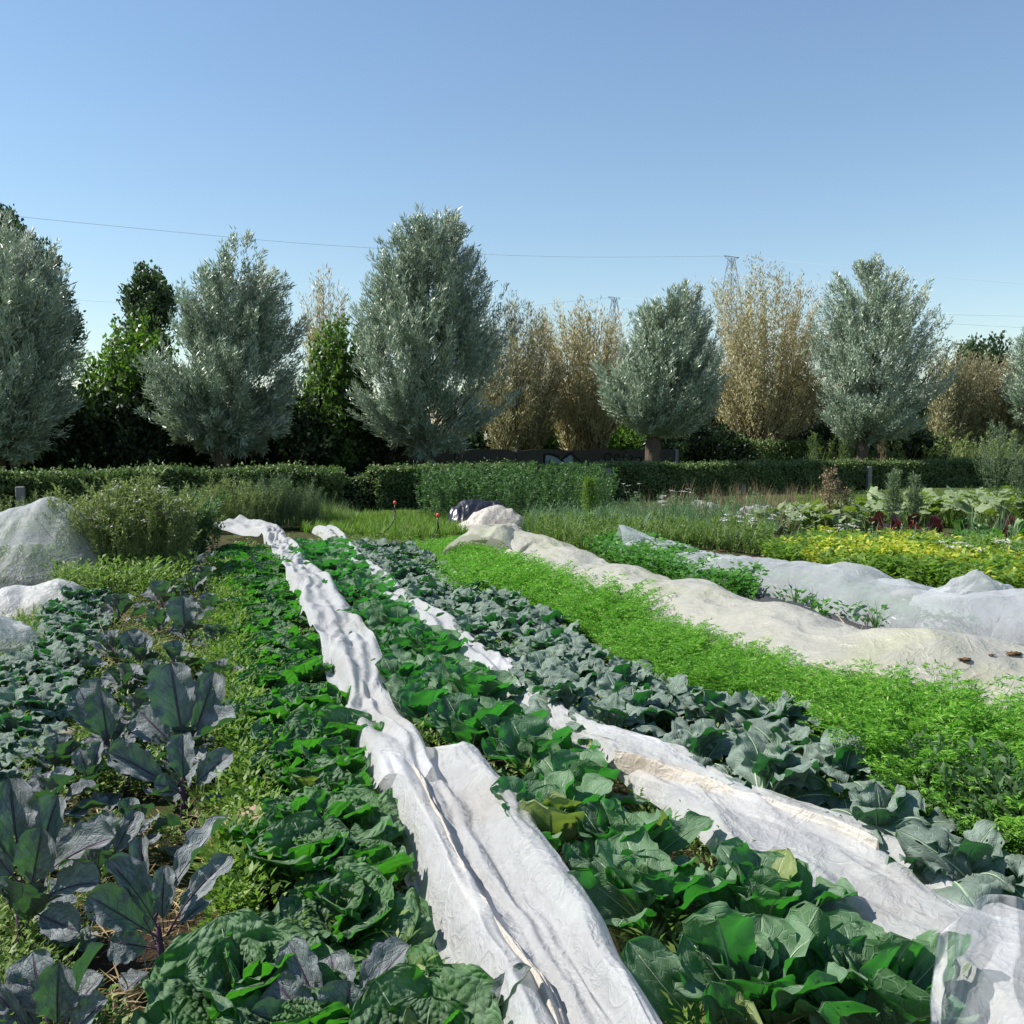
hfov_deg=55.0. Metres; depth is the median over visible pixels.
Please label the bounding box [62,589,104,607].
broccoli plant
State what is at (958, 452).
bank grass
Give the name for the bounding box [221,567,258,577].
savoy cabbage
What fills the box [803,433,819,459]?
hedge weed
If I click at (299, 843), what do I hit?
savoy cabbage
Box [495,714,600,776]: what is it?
cauliflower plant
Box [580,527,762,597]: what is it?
celery row
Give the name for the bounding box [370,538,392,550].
broccoli plant
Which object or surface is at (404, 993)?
savoy cabbage
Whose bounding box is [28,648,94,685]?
broccoli plant
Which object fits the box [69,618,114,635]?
broccoli plant
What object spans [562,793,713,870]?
cauliflower plant
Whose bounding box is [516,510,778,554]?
weed fringe
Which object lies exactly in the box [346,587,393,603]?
cauliflower plant
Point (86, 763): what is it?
purple cabbage
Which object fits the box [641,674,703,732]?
broccoli plant
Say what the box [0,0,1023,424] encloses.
sky
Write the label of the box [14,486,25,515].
fence post
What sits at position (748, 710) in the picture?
broccoli plant
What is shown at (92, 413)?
shade shrub
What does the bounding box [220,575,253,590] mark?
savoy cabbage
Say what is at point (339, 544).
cauliflower plant
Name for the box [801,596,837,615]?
celery plant
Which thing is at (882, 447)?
hedge weed
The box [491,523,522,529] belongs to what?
fleece pile
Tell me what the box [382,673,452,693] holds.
cauliflower plant
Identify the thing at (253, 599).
savoy cabbage
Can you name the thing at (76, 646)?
broccoli plant
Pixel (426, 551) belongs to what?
broccoli plant
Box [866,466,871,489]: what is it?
fence post
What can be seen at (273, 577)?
savoy cabbage
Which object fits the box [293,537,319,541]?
cauliflower plant
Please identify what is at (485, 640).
broccoli plant
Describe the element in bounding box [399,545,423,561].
broccoli plant
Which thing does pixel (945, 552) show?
yellow bean row
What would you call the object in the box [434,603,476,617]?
broccoli plant
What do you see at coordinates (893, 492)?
feathery weed
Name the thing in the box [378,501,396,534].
sprinkler
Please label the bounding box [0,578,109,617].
net mound
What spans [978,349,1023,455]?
brown willow
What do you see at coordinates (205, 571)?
purple cabbage
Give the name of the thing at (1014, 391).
willow tree
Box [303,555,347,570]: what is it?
cauliflower plant
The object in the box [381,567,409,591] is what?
broccoli plant
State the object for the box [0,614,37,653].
net mound
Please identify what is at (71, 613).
broccoli plant
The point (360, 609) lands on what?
cauliflower plant
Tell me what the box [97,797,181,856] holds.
purple cabbage
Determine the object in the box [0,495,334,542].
verge grass
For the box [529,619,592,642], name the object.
broccoli plant
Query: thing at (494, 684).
cauliflower plant
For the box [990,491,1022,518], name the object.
squash plant
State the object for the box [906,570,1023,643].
net mound
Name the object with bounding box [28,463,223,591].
tall weeds
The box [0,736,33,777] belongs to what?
broccoli plant
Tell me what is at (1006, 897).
broccoli plant
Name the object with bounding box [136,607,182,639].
purple cabbage
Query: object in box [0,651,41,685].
broccoli plant
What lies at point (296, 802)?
savoy cabbage
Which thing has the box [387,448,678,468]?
graffiti wall
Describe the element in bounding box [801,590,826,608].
grass tuft
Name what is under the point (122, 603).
purple cabbage
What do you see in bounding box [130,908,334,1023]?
savoy cabbage
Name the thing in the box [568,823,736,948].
cauliflower plant
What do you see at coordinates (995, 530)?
chard plant
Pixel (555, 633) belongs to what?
broccoli plant
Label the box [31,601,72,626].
broccoli plant
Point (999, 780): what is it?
fat hen weeds
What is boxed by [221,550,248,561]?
savoy cabbage
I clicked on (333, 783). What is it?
savoy cabbage
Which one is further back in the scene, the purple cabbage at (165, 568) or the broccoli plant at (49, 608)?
the purple cabbage at (165, 568)
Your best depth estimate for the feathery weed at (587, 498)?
18.84 m
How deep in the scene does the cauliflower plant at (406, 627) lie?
7.20 m
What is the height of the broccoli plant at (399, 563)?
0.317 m
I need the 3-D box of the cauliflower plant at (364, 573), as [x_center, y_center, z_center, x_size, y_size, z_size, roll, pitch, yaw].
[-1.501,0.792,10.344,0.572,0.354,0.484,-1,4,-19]
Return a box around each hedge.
[0,458,347,518]
[343,466,374,509]
[367,454,1023,509]
[669,435,841,466]
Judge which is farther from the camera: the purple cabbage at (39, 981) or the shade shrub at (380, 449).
the shade shrub at (380, 449)
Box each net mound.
[0,497,110,579]
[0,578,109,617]
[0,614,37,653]
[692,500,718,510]
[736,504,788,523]
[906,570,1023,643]
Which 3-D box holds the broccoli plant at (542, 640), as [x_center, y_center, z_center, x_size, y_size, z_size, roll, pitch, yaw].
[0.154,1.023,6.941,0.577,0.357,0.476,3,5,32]
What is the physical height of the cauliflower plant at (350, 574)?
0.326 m
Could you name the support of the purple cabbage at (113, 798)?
on the ground at (998, 627)
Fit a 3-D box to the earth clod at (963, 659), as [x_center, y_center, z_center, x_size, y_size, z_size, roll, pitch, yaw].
[2.631,0.857,5.722,0.085,0.025,0.056,1,4,20]
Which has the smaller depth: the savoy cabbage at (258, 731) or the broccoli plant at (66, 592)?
the savoy cabbage at (258, 731)
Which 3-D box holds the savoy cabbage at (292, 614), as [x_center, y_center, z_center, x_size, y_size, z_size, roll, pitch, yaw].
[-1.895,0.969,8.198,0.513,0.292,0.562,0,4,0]
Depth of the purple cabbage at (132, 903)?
2.98 m
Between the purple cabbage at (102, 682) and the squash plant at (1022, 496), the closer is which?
the purple cabbage at (102, 682)
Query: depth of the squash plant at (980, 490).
22.65 m
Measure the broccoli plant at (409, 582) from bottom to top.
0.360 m
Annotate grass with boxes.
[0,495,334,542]
[0,564,256,983]
[300,507,468,539]
[515,487,789,535]
[622,479,837,532]
[782,511,1023,563]
[794,481,1023,527]
[810,428,1023,465]
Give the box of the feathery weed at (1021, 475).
[1003,446,1023,519]
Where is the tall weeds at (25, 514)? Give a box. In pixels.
[0,488,96,541]
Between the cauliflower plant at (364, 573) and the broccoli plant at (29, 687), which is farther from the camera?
the cauliflower plant at (364, 573)
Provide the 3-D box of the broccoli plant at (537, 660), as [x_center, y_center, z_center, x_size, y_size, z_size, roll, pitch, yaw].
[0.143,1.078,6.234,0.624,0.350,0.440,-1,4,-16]
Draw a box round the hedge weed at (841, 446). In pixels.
[837,438,850,459]
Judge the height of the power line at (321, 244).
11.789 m
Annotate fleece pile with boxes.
[458,505,524,531]
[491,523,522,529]
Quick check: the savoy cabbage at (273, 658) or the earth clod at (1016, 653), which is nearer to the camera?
the earth clod at (1016, 653)
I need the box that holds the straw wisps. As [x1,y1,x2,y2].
[759,577,974,628]
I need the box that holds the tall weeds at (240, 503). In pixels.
[174,470,281,532]
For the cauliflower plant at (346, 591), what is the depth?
9.46 m
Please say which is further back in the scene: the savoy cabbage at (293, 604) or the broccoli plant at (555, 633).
the savoy cabbage at (293, 604)
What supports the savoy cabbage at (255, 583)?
on the ground at (998, 627)
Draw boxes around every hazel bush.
[71,307,179,446]
[291,307,377,475]
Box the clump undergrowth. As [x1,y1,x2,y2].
[41,549,205,603]
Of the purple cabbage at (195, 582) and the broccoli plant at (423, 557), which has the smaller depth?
the purple cabbage at (195, 582)
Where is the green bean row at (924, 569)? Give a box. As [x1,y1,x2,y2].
[756,527,1023,602]
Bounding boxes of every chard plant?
[868,511,888,533]
[882,515,908,534]
[901,513,925,534]
[923,514,949,536]
[950,515,975,537]
[972,521,989,536]
[980,526,1004,537]
[998,514,1017,536]
[1014,518,1023,535]
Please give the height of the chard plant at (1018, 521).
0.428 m
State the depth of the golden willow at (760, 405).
40.78 m
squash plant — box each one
[749,507,833,531]
[778,500,851,515]
[784,502,870,530]
[813,495,882,521]
[825,500,912,530]
[866,486,930,517]
[872,497,954,526]
[898,487,973,517]
[912,492,991,525]
[939,484,1008,517]
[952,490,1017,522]
[952,493,1023,528]
[976,485,1023,506]
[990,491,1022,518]
[1005,494,1023,514]
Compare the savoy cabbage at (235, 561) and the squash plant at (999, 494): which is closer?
the savoy cabbage at (235, 561)
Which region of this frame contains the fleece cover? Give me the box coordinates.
[442,524,1023,711]
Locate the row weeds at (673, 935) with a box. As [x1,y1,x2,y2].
[219,527,1018,1023]
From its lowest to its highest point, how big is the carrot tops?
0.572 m
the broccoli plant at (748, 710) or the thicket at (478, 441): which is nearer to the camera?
the broccoli plant at (748, 710)
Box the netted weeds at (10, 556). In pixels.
[0,541,82,587]
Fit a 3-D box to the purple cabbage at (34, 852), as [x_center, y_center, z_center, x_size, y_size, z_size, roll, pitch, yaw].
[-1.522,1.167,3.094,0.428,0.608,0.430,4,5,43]
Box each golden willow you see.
[296,265,352,388]
[462,296,570,450]
[516,293,634,450]
[695,252,840,465]
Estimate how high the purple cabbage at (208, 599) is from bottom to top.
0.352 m
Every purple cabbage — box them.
[0,778,115,950]
[0,942,108,1023]
[16,733,107,775]
[27,766,107,818]
[43,810,144,893]
[59,648,107,684]
[65,680,133,771]
[68,741,103,797]
[77,677,124,703]
[84,814,233,991]
[90,629,123,666]
[97,593,144,626]
[97,737,163,811]
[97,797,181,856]
[102,663,146,705]
[107,732,232,818]
[110,711,165,753]
[113,628,159,666]
[118,658,161,693]
[118,687,150,747]
[128,662,235,769]
[133,580,185,609]
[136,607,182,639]
[143,561,180,583]
[161,595,214,650]
[161,640,206,667]
[174,572,218,601]
[182,549,202,568]
[192,565,224,589]
[192,592,229,623]
[192,624,235,649]
[194,658,243,681]
[196,550,224,566]
[251,936,410,1018]
[491,963,531,1006]
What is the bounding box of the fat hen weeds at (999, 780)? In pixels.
[872,725,1023,873]
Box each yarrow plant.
[623,483,639,507]
[654,495,671,517]
[719,513,748,553]
[746,518,772,542]
[771,508,804,538]
[827,523,855,536]
[939,539,984,553]
[995,539,1011,550]
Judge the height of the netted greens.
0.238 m
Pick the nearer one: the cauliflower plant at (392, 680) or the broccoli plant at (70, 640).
the cauliflower plant at (392, 680)
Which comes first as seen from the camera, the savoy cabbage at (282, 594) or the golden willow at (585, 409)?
the savoy cabbage at (282, 594)
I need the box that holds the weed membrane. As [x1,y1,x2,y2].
[701,575,1021,645]
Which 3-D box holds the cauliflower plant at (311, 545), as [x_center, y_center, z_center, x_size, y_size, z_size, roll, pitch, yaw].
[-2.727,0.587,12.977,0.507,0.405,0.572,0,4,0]
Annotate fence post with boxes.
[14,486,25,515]
[605,468,610,499]
[739,484,745,492]
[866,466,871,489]
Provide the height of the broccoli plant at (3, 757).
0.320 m
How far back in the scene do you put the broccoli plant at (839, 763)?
4.25 m
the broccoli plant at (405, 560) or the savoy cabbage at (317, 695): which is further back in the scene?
the broccoli plant at (405, 560)
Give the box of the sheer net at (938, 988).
[931,896,1023,1023]
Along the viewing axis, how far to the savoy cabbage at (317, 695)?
5.63 m
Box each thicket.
[437,379,517,450]
[582,370,664,446]
[663,377,727,447]
[707,380,789,438]
[779,373,840,429]
[842,382,935,431]
[912,376,937,420]
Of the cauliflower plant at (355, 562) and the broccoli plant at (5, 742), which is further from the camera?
the cauliflower plant at (355, 562)
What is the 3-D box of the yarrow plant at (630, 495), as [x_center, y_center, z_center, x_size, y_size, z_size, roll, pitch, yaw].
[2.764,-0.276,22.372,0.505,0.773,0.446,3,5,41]
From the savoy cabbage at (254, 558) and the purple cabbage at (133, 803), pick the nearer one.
the purple cabbage at (133, 803)
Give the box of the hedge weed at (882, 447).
[875,438,887,460]
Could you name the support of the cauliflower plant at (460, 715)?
on the ground at (998, 627)
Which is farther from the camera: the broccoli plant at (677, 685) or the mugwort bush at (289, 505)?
the mugwort bush at (289, 505)
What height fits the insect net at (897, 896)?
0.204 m
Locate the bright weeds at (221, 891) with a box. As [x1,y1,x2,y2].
[180,555,299,930]
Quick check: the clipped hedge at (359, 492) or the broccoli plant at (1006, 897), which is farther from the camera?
the clipped hedge at (359, 492)
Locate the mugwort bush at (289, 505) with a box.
[219,470,336,528]
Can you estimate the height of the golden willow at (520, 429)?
7.608 m
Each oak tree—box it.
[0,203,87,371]
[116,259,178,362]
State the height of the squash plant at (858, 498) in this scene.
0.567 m
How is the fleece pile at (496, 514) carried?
on the ground at (998, 627)
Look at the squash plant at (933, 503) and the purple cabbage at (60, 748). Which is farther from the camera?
the squash plant at (933, 503)
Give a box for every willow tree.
[0,209,90,469]
[129,225,314,469]
[345,202,531,465]
[589,277,732,466]
[801,252,963,464]
[997,327,1023,426]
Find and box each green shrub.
[537,416,581,449]
[585,418,646,449]
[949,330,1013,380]
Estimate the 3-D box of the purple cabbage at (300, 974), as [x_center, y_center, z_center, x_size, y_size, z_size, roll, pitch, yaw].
[-0.448,1.320,2.560,0.446,0.376,0.247,0,4,0]
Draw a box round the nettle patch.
[413,459,619,518]
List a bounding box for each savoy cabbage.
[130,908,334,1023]
[211,558,246,574]
[212,962,362,1023]
[215,549,248,558]
[216,543,245,553]
[217,786,350,868]
[218,595,265,606]
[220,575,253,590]
[220,694,303,735]
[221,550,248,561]
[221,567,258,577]
[222,573,255,580]
[223,560,261,570]
[224,597,263,610]
[225,644,285,668]
[228,577,278,596]
[228,660,276,685]
[229,556,249,561]
[229,617,294,637]
[230,631,288,654]
[230,668,310,695]
[233,588,263,599]
[233,692,292,708]
[233,720,317,770]
[234,604,280,627]
[236,613,278,626]
[244,544,271,549]
[244,810,405,901]
[247,547,271,552]
[247,549,271,554]
[247,566,285,578]
[248,553,283,566]
[249,735,349,791]
[250,625,298,638]
[251,754,342,799]
[255,558,292,573]
[260,558,281,564]
[260,574,286,583]
[260,585,288,598]
[260,589,301,606]
[260,856,436,969]
[265,784,406,849]
[266,598,305,616]
[269,609,314,633]
[270,604,301,616]
[273,647,322,668]
[274,582,289,590]
[276,656,334,685]
[277,703,382,746]
[278,632,322,659]
[278,681,350,712]
[282,735,369,784]
[308,703,342,713]
[310,769,391,796]
[315,828,414,893]
[349,963,503,1023]
[350,941,468,1012]
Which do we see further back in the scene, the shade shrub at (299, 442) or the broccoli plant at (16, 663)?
the shade shrub at (299, 442)
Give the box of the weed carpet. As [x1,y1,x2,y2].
[820,725,963,844]
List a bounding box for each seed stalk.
[814,464,843,521]
[833,487,854,529]
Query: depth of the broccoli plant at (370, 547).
12.98 m
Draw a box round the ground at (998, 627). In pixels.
[0,485,1023,1023]
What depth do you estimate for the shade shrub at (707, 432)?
39.02 m
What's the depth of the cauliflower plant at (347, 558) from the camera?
11.87 m
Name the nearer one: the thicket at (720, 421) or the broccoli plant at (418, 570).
the broccoli plant at (418, 570)
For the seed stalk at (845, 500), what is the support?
on the ground at (998, 627)
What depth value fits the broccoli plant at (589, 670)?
6.16 m
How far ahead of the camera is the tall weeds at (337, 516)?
20.07 m
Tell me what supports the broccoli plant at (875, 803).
on the ground at (998, 627)
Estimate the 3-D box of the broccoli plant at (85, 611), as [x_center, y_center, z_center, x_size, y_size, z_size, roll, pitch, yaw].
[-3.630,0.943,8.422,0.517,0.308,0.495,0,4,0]
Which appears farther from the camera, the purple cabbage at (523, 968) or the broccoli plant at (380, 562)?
the broccoli plant at (380, 562)
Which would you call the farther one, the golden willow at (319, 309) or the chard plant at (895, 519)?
the golden willow at (319, 309)
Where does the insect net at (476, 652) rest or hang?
on the ground at (998, 627)
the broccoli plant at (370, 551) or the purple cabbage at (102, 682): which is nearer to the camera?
the purple cabbage at (102, 682)
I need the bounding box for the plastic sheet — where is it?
[446,499,504,524]
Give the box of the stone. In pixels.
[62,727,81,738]
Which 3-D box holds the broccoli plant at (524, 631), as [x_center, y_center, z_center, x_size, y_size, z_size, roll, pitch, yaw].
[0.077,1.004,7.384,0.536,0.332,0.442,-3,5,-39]
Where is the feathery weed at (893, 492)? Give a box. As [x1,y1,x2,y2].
[880,468,906,516]
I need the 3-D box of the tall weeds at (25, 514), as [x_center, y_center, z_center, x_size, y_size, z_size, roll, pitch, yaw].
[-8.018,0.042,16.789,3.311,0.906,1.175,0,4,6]
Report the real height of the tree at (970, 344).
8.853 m
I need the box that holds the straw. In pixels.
[0,579,253,1023]
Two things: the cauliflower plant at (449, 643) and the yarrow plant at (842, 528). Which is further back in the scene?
the yarrow plant at (842, 528)
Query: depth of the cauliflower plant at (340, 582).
9.89 m
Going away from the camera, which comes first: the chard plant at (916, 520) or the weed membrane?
the weed membrane
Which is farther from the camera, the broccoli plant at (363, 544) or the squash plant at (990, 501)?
the squash plant at (990, 501)
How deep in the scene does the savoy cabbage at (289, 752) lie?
4.52 m
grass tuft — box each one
[787,580,809,601]
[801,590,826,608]
[857,600,884,627]
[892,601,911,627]
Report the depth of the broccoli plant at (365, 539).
13.79 m
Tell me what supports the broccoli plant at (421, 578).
on the ground at (998, 627)
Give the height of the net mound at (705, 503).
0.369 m
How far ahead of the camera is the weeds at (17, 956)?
4.62 m
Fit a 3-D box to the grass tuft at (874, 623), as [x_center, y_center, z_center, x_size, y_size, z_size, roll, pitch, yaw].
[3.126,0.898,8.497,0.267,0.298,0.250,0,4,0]
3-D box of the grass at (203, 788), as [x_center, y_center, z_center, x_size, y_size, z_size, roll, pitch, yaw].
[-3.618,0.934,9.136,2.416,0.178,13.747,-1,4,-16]
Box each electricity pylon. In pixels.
[607,296,626,367]
[712,255,750,379]
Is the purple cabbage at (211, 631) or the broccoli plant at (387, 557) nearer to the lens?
the purple cabbage at (211, 631)
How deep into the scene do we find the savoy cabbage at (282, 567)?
11.53 m
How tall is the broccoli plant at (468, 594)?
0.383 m
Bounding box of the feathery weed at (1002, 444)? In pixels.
[970,417,1023,499]
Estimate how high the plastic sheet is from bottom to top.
0.553 m
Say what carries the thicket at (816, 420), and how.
on the ground at (998, 627)
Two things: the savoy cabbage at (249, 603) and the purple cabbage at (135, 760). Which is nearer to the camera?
the purple cabbage at (135, 760)
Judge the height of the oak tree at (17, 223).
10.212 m
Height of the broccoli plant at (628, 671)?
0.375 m
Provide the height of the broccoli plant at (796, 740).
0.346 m
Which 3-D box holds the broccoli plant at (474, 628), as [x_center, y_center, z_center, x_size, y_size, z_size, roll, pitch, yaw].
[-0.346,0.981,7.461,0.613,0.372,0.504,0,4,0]
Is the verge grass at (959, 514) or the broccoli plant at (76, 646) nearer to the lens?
the broccoli plant at (76, 646)
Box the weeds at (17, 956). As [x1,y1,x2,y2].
[0,558,238,1023]
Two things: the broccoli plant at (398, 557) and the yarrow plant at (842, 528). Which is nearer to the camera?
the broccoli plant at (398, 557)
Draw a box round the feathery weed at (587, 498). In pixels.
[579,472,600,512]
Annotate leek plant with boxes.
[964,504,983,530]
[992,503,1014,529]
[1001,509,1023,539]
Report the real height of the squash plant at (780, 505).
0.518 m
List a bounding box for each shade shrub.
[6,455,39,471]
[13,374,147,477]
[63,379,213,475]
[175,445,249,468]
[231,382,352,474]
[301,400,408,477]
[381,425,441,465]
[660,421,761,467]
[785,419,888,460]
[867,420,957,463]
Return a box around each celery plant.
[747,582,770,599]
[752,566,772,590]
[772,585,794,600]
[781,584,814,603]
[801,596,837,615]
[833,600,864,620]
[843,596,873,612]
[858,595,881,611]
[858,605,890,627]
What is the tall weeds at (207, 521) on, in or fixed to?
on the ground at (998, 627)
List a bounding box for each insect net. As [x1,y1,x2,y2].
[216,515,436,788]
[312,525,514,670]
[376,741,662,1023]
[491,656,1023,1023]
[616,525,1023,636]
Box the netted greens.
[607,540,980,633]
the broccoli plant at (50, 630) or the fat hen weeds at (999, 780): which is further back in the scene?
the broccoli plant at (50, 630)
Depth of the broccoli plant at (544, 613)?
7.99 m
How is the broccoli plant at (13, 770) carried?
on the ground at (998, 627)
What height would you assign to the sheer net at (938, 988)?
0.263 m
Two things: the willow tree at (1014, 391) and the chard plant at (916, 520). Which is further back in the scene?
the willow tree at (1014, 391)
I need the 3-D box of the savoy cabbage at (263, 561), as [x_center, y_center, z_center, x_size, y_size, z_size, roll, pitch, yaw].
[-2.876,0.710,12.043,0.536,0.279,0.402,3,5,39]
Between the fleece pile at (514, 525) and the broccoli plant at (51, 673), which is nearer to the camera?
the broccoli plant at (51, 673)
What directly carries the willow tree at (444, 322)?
on the ground at (998, 627)
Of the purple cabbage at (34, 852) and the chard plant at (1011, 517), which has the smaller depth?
the purple cabbage at (34, 852)
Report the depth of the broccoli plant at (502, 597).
8.82 m
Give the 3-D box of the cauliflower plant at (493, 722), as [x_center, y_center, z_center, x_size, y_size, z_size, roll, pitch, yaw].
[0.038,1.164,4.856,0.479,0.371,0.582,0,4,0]
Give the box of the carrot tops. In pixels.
[402,534,1023,854]
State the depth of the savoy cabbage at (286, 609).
8.61 m
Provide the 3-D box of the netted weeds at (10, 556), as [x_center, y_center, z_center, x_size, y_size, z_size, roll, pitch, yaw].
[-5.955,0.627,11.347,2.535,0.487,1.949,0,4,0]
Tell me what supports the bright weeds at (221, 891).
on the ground at (998, 627)
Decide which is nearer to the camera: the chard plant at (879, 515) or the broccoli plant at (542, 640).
the broccoli plant at (542, 640)
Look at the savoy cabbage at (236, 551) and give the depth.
12.88 m
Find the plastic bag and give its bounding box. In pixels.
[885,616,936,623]
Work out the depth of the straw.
3.85 m
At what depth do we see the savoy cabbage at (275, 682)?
6.00 m
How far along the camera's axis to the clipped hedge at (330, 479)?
22.36 m
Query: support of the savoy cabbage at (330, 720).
on the ground at (998, 627)
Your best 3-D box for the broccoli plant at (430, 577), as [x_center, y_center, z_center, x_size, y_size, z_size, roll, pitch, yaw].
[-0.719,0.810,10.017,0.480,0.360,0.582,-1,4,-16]
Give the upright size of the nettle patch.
1.250 m
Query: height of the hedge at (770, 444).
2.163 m
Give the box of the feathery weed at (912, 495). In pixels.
[903,472,926,514]
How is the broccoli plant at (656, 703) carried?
on the ground at (998, 627)
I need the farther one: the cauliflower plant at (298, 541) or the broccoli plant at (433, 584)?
the cauliflower plant at (298, 541)
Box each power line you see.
[19,216,698,256]
[735,256,1021,283]
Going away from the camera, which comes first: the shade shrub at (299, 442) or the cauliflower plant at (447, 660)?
the cauliflower plant at (447, 660)
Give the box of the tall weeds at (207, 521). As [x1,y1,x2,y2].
[157,485,227,565]
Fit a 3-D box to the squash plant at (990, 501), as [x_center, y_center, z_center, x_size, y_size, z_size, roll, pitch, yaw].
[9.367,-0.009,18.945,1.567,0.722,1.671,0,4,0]
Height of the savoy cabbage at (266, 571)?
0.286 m
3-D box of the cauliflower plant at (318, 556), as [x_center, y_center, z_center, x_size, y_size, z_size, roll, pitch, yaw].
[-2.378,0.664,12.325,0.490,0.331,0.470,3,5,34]
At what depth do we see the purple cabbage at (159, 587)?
9.33 m
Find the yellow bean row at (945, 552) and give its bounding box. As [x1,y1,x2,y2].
[766,524,1023,592]
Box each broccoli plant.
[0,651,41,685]
[0,670,35,686]
[0,685,48,723]
[0,709,41,754]
[0,711,67,753]
[0,735,76,780]
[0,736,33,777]
[0,753,33,792]
[0,766,16,779]
[2,689,75,725]
[8,681,41,696]
[20,640,70,672]
[22,633,56,651]
[22,664,84,686]
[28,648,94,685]
[30,677,78,708]
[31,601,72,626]
[32,612,65,630]
[37,614,92,641]
[39,597,80,610]
[39,625,87,641]
[45,622,100,651]
[46,585,87,603]
[51,635,99,652]
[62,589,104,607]
[63,642,103,679]
[65,604,93,618]
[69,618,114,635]
[73,603,114,629]
[81,598,108,614]
[85,586,117,600]
[351,537,374,545]
[355,539,386,555]
[355,552,382,563]
[360,545,384,556]
[361,549,379,554]
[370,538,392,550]
[374,560,389,566]
[379,562,416,576]
[379,563,394,568]
[380,546,400,556]
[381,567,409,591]
[382,551,392,561]
[383,553,408,565]
[387,540,398,547]
[387,575,417,590]
[391,543,419,556]
[393,540,421,549]
[394,559,402,567]
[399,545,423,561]
[401,557,428,576]
[404,583,444,601]
[406,579,434,591]
[407,562,431,576]
[416,572,435,582]
[417,554,436,569]
[417,574,452,592]
[420,549,443,562]
[424,580,452,591]
[424,596,455,610]
[425,560,442,574]
[429,585,461,604]
[432,565,459,575]
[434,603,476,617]
[437,587,487,610]
[445,581,466,592]
[452,614,462,623]
[453,614,503,642]
[455,598,499,614]
[458,579,488,591]
[468,635,499,646]
[471,585,496,596]
[471,608,509,639]
[482,643,516,657]
[483,586,522,607]
[489,608,537,644]
[496,596,542,614]
[498,622,540,648]
[503,664,586,704]
[504,629,563,660]
[508,651,584,677]
[511,644,585,665]
[513,626,588,645]
[517,605,583,633]
[520,682,603,723]
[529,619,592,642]
[554,632,611,656]
[560,654,604,703]
[566,691,666,743]
[574,672,654,722]
[578,685,694,727]
[579,649,606,661]
[595,653,667,689]
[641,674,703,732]
[660,718,745,781]
[663,689,744,761]
[670,730,851,819]
[719,689,823,756]
[743,717,837,794]
[766,726,910,808]
[826,782,959,843]
[884,818,1023,909]
[996,857,1023,908]
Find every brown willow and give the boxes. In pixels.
[919,339,994,456]
[946,347,1012,455]
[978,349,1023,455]
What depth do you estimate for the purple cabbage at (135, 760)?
4.33 m
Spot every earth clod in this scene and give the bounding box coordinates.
[958,657,970,661]
[1004,651,1022,655]
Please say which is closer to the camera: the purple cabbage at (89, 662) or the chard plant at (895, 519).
the purple cabbage at (89, 662)
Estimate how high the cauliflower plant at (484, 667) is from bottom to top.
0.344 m
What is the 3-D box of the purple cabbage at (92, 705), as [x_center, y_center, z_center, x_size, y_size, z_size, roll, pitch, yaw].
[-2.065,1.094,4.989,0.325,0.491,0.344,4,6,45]
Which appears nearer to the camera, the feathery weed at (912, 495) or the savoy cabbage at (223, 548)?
the savoy cabbage at (223, 548)
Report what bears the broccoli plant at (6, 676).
on the ground at (998, 627)
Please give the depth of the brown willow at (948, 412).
46.09 m
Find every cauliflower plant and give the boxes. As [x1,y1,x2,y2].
[286,538,310,545]
[289,541,325,552]
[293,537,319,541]
[301,545,335,558]
[303,552,327,560]
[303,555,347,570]
[310,545,356,555]
[313,567,349,581]
[317,535,351,543]
[322,578,355,588]
[323,547,365,558]
[327,541,354,548]
[334,560,362,570]
[336,560,370,572]
[336,600,378,622]
[338,584,361,606]
[339,568,370,576]
[340,556,361,563]
[343,568,394,582]
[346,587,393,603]
[348,624,394,636]
[354,576,389,587]
[355,580,396,592]
[364,602,426,626]
[370,648,427,678]
[376,632,415,654]
[380,594,428,611]
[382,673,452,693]
[383,628,467,660]
[387,621,460,660]
[389,674,472,743]
[412,651,475,671]
[418,661,509,675]
[421,663,516,701]
[427,692,524,749]
[480,709,548,775]
[490,769,612,859]
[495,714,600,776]
[522,748,647,804]
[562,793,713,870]
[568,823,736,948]
[621,901,865,1023]
[680,837,857,918]
[800,909,980,1023]
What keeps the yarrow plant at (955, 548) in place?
on the ground at (998, 627)
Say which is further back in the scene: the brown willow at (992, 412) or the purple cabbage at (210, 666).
the brown willow at (992, 412)
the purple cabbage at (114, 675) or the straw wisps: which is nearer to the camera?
the purple cabbage at (114, 675)
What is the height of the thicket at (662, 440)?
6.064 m
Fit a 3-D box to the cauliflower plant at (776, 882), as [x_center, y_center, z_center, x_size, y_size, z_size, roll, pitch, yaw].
[0.774,1.273,3.166,0.522,0.386,0.528,-3,5,-39]
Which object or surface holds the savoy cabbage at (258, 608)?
on the ground at (998, 627)
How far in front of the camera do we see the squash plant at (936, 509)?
19.87 m
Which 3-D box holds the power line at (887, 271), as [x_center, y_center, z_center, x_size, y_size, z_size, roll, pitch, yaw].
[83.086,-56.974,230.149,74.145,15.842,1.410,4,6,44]
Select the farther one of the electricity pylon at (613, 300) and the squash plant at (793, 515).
the electricity pylon at (613, 300)
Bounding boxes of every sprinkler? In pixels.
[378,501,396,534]
[420,513,439,542]
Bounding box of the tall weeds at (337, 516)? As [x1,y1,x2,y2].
[294,498,358,525]
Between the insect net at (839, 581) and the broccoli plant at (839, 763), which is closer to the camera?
the broccoli plant at (839, 763)
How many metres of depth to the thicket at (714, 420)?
48.82 m

